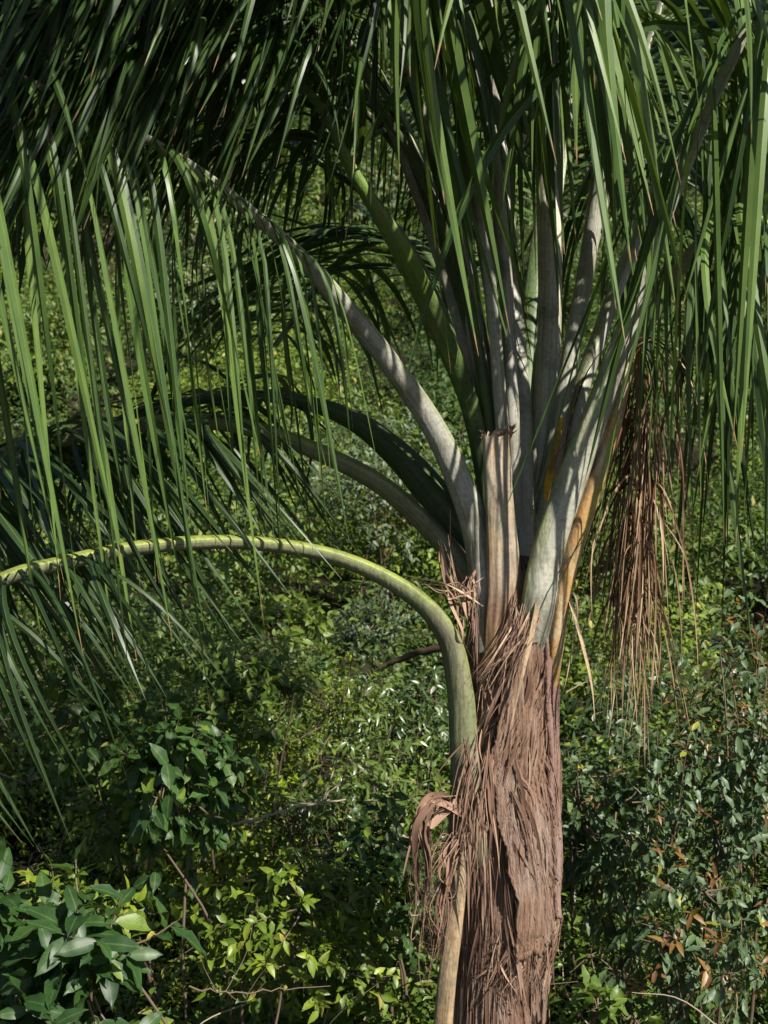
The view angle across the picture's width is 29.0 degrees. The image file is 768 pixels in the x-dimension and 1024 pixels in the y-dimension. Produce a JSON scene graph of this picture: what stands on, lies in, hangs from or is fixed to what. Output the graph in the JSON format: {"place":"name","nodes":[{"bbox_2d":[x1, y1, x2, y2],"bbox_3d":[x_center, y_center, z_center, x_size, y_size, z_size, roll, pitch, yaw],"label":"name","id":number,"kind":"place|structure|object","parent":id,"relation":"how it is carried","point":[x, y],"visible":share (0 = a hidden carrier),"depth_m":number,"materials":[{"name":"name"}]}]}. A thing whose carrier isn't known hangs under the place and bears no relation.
{"place":"outdoors","nodes":[
{"label":"outdoors","id":0,"kind":"place"},
{"bbox_2d":[0,0,767,1023],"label":"hillside ground","id":1,"kind":"structure","parent":0,"point":[758,608],"depth_m":15.08,"materials":[{"name":"green plant"}]},
{"bbox_2d":[0,268,141,421],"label":"hillside tree","id":2,"kind":"object","parent":1,"relation":"on","point":[60,376],"visible":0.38,"depth_m":21.86,"materials":[{"name":"green plant"}]},
{"bbox_2d":[0,835,206,1023],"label":"broad leaved shrub","id":3,"kind":"object","parent":1,"relation":"on","point":[55,954],"visible":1,"depth_m":4.42,"materials":[{"name":"green plant"}]},
{"bbox_2d":[0,596,264,1023],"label":"leafy shrub","id":4,"kind":"object","parent":1,"relation":"on","point":[154,816],"visible":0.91,"depth_m":6.01,"materials":[{"name":"green plant"}]},
{"bbox_2d":[95,184,295,387],"bbox_3d":[-3.187,-3.614,24.295,3.755,3.859,3.654,0,8,0],"label":"hillside tree","id":5,"kind":"object","parent":1,"relation":"on","point":[208,265],"visible":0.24,"depth_m":23.66,"materials":[{"name":"green plant"}]},
{"bbox_2d":[5,829,426,1023],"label":"shrub","id":6,"kind":"object","parent":1,"relation":"on","point":[335,913],"visible":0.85,"depth_m":5.71,"materials":[{"name":"green plant"}]},
{"bbox_2d":[309,835,430,892],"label":"dead branch","id":7,"kind":"object","parent":6,"relation":"on","point":[323,855],"visible":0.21,"depth_m":6.72,"materials":[{"name":"brown wood"}]},
{"bbox_2d":[145,634,327,961],"bbox_3d":[-0.828,1.626,8.040,0.852,1.929,1.072,2,8,14],"label":"sunlit shrub","id":8,"kind":"object","parent":1,"relation":"on","point":[230,667],"visible":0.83,"depth_m":7.81,"materials":[{"name":"green plant"}]},
{"bbox_2d":[189,917,328,1001],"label":"bare twig","id":9,"kind":"object","parent":1,"relation":"on","point":[215,990],"visible":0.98,"depth_m":5.01,"materials":[{"name":"brown wood"}]},
{"bbox_2d":[190,589,339,842],"bbox_3d":[-0.678,1.360,9.745,0.920,1.755,0.851,2,8,17],"label":"yellow green shrub","id":10,"kind":"object","parent":1,"relation":"on","point":[298,614],"visible":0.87,"depth_m":9.46,"materials":[{"name":"green plant"}]},
{"bbox_2d":[238,630,399,909],"bbox_3d":[-0.365,1.604,8.434,1.036,1.833,1.066,-2,8,-11],"label":"flowering shrub","id":11,"kind":"object","parent":1,"relation":"on","point":[337,696],"visible":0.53,"depth_m":8.45,"materials":[{"name":"green plant"}]},
{"bbox_2d":[227,625,447,981],"bbox_3d":[-0.181,1.622,7.813,1.269,2.012,1.224,0,8,0],"label":"glossy shrub","id":12,"kind":"object","parent":1,"relation":"on","point":[352,744],"visible":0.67,"depth_m":7.72,"materials":[{"name":"green plant"}]},
{"bbox_2d":[231,738,370,825],"bbox_3d":[-0.473,1.261,6.971,0.840,0.273,0.299,-7,11,-41],"label":"dead branch","id":13,"kind":"object","parent":12,"relation":"on","point":[317,802],"visible":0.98,"depth_m":7.03,"materials":[{"name":"wood"}]},
{"bbox_2d":[379,636,465,669],"bbox_3d":[0.213,0.731,7.718,0.538,0.237,0.055,4,9,26],"label":"fallen limb","id":14,"kind":"object","parent":12,"relation":"on","point":[431,649],"visible":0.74,"depth_m":7.74,"materials":[{"name":"wood"}]},
{"bbox_2d":[257,387,470,648],"bbox_3d":[-0.149,0.035,13.695,2.263,2.496,3.494,0,8,0],"label":"round bush","id":15,"kind":"object","parent":1,"relation":"on","point":[347,491],"visible":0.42,"depth_m":13.41,"materials":[{"name":"green plant"}]},
{"bbox_2d":[309,572,431,765],"bbox_3d":[-0.042,1.189,11.068,0.998,1.470,0.790,-2,8,-15],"label":"bush","id":16,"kind":"object","parent":1,"relation":"on","point":[388,608],"visible":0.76,"depth_m":10.91,"materials":[{"name":"green plant"}]},
{"bbox_2d":[306,654,449,889],"bbox_3d":[-0.001,1.616,8.969,1.092,1.583,0.705,7,11,41],"label":"blue green bush","id":17,"kind":"object","parent":1,"relation":"on","point":[422,701],"visible":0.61,"depth_m":8.75,"materials":[{"name":"green plant"}]},
{"bbox_2d":[311,782,448,1023],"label":"tangled shrub","id":18,"kind":"object","parent":1,"relation":"on","point":[403,920],"visible":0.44,"depth_m":6.39,"materials":[{"name":"green plant"}]},
{"bbox_2d":[0,631,764,1023],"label":"dry twigs","id":19,"kind":"object","parent":1,"relation":"on","point":[306,871],"visible":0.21,"depth_m":6.85,"materials":[{"name":"brown wood"}]},
{"bbox_2d":[0,0,767,1023],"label":"palm tree","id":20,"kind":"object","parent":1,"relation":"on","point":[508,536],"visible":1,"depth_m":5.02,"materials":[{"name":"plant"}]},
{"bbox_2d":[0,0,767,886],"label":"hillside vegetation","id":21,"kind":"object","parent":1,"relation":"on","point":[428,552],"visible":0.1,"depth_m":14.79,"materials":[{"name":"green plant"}]},
{"bbox_2d":[0,651,767,1023],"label":"undergrowth","id":22,"kind":"object","parent":1,"relation":"on","point":[210,1003],"visible":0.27,"depth_m":7.79,"materials":[{"name":"green plant"}]},
{"bbox_2d":[299,140,530,270],"bbox_3d":[1.021,-6.441,35.966,7.012,5.574,4.308,-4,9,-25],"label":"hillside tree","id":23,"kind":"object","parent":1,"relation":"on","point":[394,189],"visible":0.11,"depth_m":34.63,"materials":[{"name":"green plant"}]},
{"bbox_2d":[410,387,476,486],"bbox_3d":[0.989,-0.313,16.699,1.830,2.240,2.270,0,8,0],"label":"hillside tree","id":24,"kind":"object","parent":1,"relation":"on","point":[466,452],"visible":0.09,"depth_m":16.73,"materials":[{"name":"green plant"}]},
{"bbox_2d":[422,619,767,951],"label":"dark thicket","id":25,"kind":"object","parent":1,"relation":"on","point":[616,732],"visible":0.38,"depth_m":8.09,"materials":[{"name":"green plant"}]},
{"bbox_2d":[561,747,663,1023],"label":"drooping shrub","id":26,"kind":"object","parent":1,"relation":"on","point":[581,820],"visible":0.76,"depth_m":6.55,"materials":[{"name":"green plant"}]},
{"bbox_2d":[569,964,663,1023],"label":"seedling","id":27,"kind":"object","parent":1,"relation":"on","point":[614,1004],"visible":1,"depth_m":5.23,"materials":[{"name":"green plant"}]},
{"bbox_2d":[574,556,767,1023],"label":"russet tipped tree","id":28,"kind":"object","parent":1,"relation":"on","point":[728,814],"visible":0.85,"depth_m":6.08,"materials":[{"name":"green plant"}]},
{"bbox_2d":[578,487,767,665],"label":"hillside tree","id":29,"kind":"object","parent":1,"relation":"on","point":[705,578],"visible":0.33,"depth_m":12.69,"materials":[{"name":"green plant"}]},
{"bbox_2d":[593,852,767,1023],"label":"russet tipped shrub","id":30,"kind":"object","parent":1,"relation":"on","point":[673,951],"visible":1,"depth_m":5.63,"materials":[{"name":"green plant"}]},
{"bbox_2d":[644,89,742,200],"bbox_3d":[8.252,-7.401,34.246,4.792,5.575,5.470,-6,10,-36],"label":"hillside tree","id":31,"kind":"object","parent":1,"relation":"on","point":[689,189],"visible":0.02,"depth_m":34.16,"materials":[{"name":"green plant"}]}
]}

